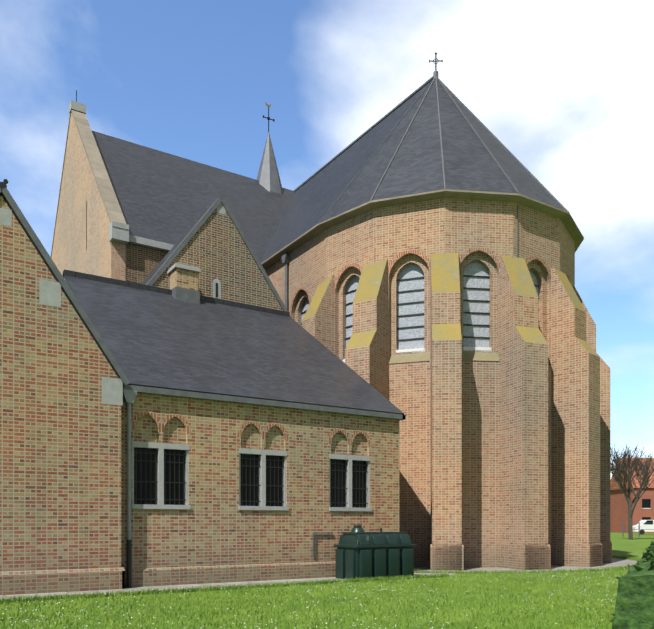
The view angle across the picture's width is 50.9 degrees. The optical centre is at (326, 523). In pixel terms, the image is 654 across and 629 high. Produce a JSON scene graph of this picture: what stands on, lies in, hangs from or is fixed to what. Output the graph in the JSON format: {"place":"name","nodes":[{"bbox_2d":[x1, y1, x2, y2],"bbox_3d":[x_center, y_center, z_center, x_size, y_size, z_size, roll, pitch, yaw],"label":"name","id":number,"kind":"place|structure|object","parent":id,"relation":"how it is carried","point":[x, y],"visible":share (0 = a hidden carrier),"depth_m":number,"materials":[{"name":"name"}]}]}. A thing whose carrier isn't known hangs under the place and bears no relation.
{"place":"outdoors","nodes":[
{"label":"outdoors","id":0,"kind":"place"},
{"bbox_2d":[0,558,636,599],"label":"paved path","id":1,"kind":"structure","parent":0,"point":[616,563],"depth_m":17.14,"materials":[{"name":"grey concrete"}]},
{"bbox_2d":[334,525,415,579],"bbox_3d":[1.264,0.744,18.041,1.980,1.375,1.100,0,0,-33],"label":"oil tank","id":2,"kind":"object","parent":1,"relation":"on","point":[378,554],"visible":0.96,"depth_m":17.58,"materials":[{"name":"teal plastic"}]},
{"bbox_2d":[302,253,611,570],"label":"buttresses","id":3,"kind":"structure","parent":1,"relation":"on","point":[580,452],"depth_m":21.96,"materials":[{"name":"brick"}]},
{"bbox_2d":[0,532,653,628],"bbox_3d":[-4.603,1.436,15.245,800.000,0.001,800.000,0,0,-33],"label":"ground","id":4,"kind":"structure","parent":0,"point":[626,547],"depth_m":11.97,"materials":[{"name":"green plant"}]},
{"bbox_2d":[0,188,129,594],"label":"wing gable","id":5,"kind":"structure","parent":4,"relation":"on","point":[64,380],"depth_m":14.19,"materials":[{"name":"brick"}]},
{"bbox_2d":[0,179,7,188],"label":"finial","id":6,"kind":"object","parent":5,"relation":"on","point":[3,185],"visible":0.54,"depth_m":13.82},
{"bbox_2d":[51,90,294,283],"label":"transept","id":7,"kind":"structure","parent":4,"relation":"on","point":[128,211],"depth_m":29.44,"materials":[{"name":"tile"}]},
{"bbox_2d":[257,103,282,195],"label":"spire","id":8,"kind":"structure","parent":7,"relation":"on","point":[268,177],"depth_m":35.29,"materials":[{"name":"grey metal"}]},
{"bbox_2d":[142,198,291,317],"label":"gable","id":9,"kind":"structure","parent":4,"relation":"on","point":[212,243],"depth_m":23.10,"materials":[{"name":"brown brick"}]},
{"bbox_2d":[64,278,398,587],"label":"wall","id":10,"kind":"structure","parent":4,"relation":"on","point":[213,534],"depth_m":16.89,"materials":[{"name":"brick"}]},
{"bbox_2d":[123,389,136,587],"bbox_3d":[-4.397,-0.754,15.258,0.300,4.380,0.180,0,0,-33],"label":"drain pipe","id":11,"kind":"object","parent":10,"relation":"attached to","point":[129,396],"visible":0.88,"depth_m":15.21,"materials":[{"name":"metal"}]},
{"bbox_2d":[167,263,200,303],"bbox_3d":[-4.570,-7.144,21.922,0.840,1.960,0.740,0,0,-33],"label":"chimney","id":12,"kind":"object","parent":10,"relation":"on","point":[183,282],"visible":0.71,"depth_m":21.64,"materials":[{"name":"brick"}]},
{"bbox_2d":[63,269,405,420],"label":"annex roof","id":13,"kind":"structure","parent":10,"relation":"on","point":[159,341],"depth_m":19.02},
{"bbox_2d":[131,441,371,510],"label":"windows","id":14,"kind":"structure","parent":10,"relation":"in","point":[160,475],"depth_m":17.07,"materials":[{"name":"black glass"}]},
{"bbox_2d":[131,409,371,447],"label":"decorative brick arches","id":15,"kind":"structure","parent":10,"relation":"attached to","point":[161,426],"depth_m":16.94,"materials":[{"name":"brown brick"}]},
{"bbox_2d":[313,532,368,556],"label":"tank pipes","id":16,"kind":"object","parent":10,"relation":"attached to","point":[314,545],"visible":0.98,"depth_m":17.94,"materials":[{"name":"metal"}]},
{"bbox_2d":[2,555,638,628],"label":"daisies","id":17,"kind":"object","parent":4,"relation":"on","point":[360,603],"visible":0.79,"depth_m":12.39,"materials":[{"name":"white plant"}]},
{"bbox_2d":[266,198,574,567],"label":"apse wall","id":18,"kind":"structure","parent":4,"relation":"on","point":[460,227],"depth_m":22.36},
{"bbox_2d":[281,254,289,309],"bbox_3d":[-1.597,-8.914,26.595,0.200,2.900,0.320,0,0,-33],"label":"downspout","id":19,"kind":"object","parent":18,"relation":"attached to","point":[285,258],"visible":0.71,"depth_m":26.55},
{"bbox_2d":[260,76,583,268],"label":"apse roof","id":20,"kind":"structure","parent":18,"relation":"on","point":[432,138],"depth_m":24.26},
{"bbox_2d":[429,53,442,77],"bbox_3d":[4.309,-18.089,27.174,0.529,1.050,0.185,0,0,-10],"label":"cross","id":21,"kind":"object","parent":20,"relation":"on","point":[435,72],"visible":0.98,"depth_m":27.17,"materials":[{"name":"black metal"}]},
{"bbox_2d":[301,262,550,367],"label":"arched windows","id":22,"kind":"structure","parent":18,"relation":"attached to","point":[410,309],"depth_m":22.59,"materials":[{"name":"white glass"}]},
{"bbox_2d":[290,246,570,315],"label":"window arches","id":23,"kind":"structure","parent":18,"relation":"attached to","point":[461,258],"depth_m":22.57,"materials":[{"name":"red brick"}]},
{"bbox_2d":[517,205,517,257],"bbox_3d":[6.216,-4.614,22.390,0.024,11.500,0.025,0,0,-33],"label":"lightning rod","id":24,"kind":"object","parent":18,"relation":"attached to","point":[517,231],"visible":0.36,"depth_m":22.38,"materials":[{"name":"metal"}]},
{"bbox_2d":[610,541,653,628],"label":"hedge","id":25,"kind":"object","parent":4,"relation":"on","point":[634,606],"visible":1,"depth_m":5.41,"materials":[{"name":"green plant"}]},
{"bbox_2d":[610,444,653,539],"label":"bare tree","id":26,"kind":"object","parent":4,"relation":"on","point":[619,467],"visible":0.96,"depth_m":59.69,"materials":[{"name":"brown plant"}]},
{"bbox_2d":[622,522,653,536],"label":"fence","id":27,"kind":"object","parent":4,"relation":"on","point":[623,529],"visible":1,"depth_m":68.86,"materials":[{"name":"metal"}]},
{"bbox_2d":[633,520,653,533],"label":"white van","id":28,"kind":"object","parent":4,"relation":"on","point":[646,524],"visible":0.69,"depth_m":86.58,"materials":[{"name":"white paint"}]},
{"bbox_2d":[0,0,653,479],"label":"sky","id":29,"kind":"structure","parent":0,"point":[566,87],"materials":[{"name":"blue"}]},
{"bbox_2d":[610,458,653,532],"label":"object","id":30,"kind":"structure","parent":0,"point":[644,508],"depth_m":100.70,"materials":[{"name":"brick"}]}
]}

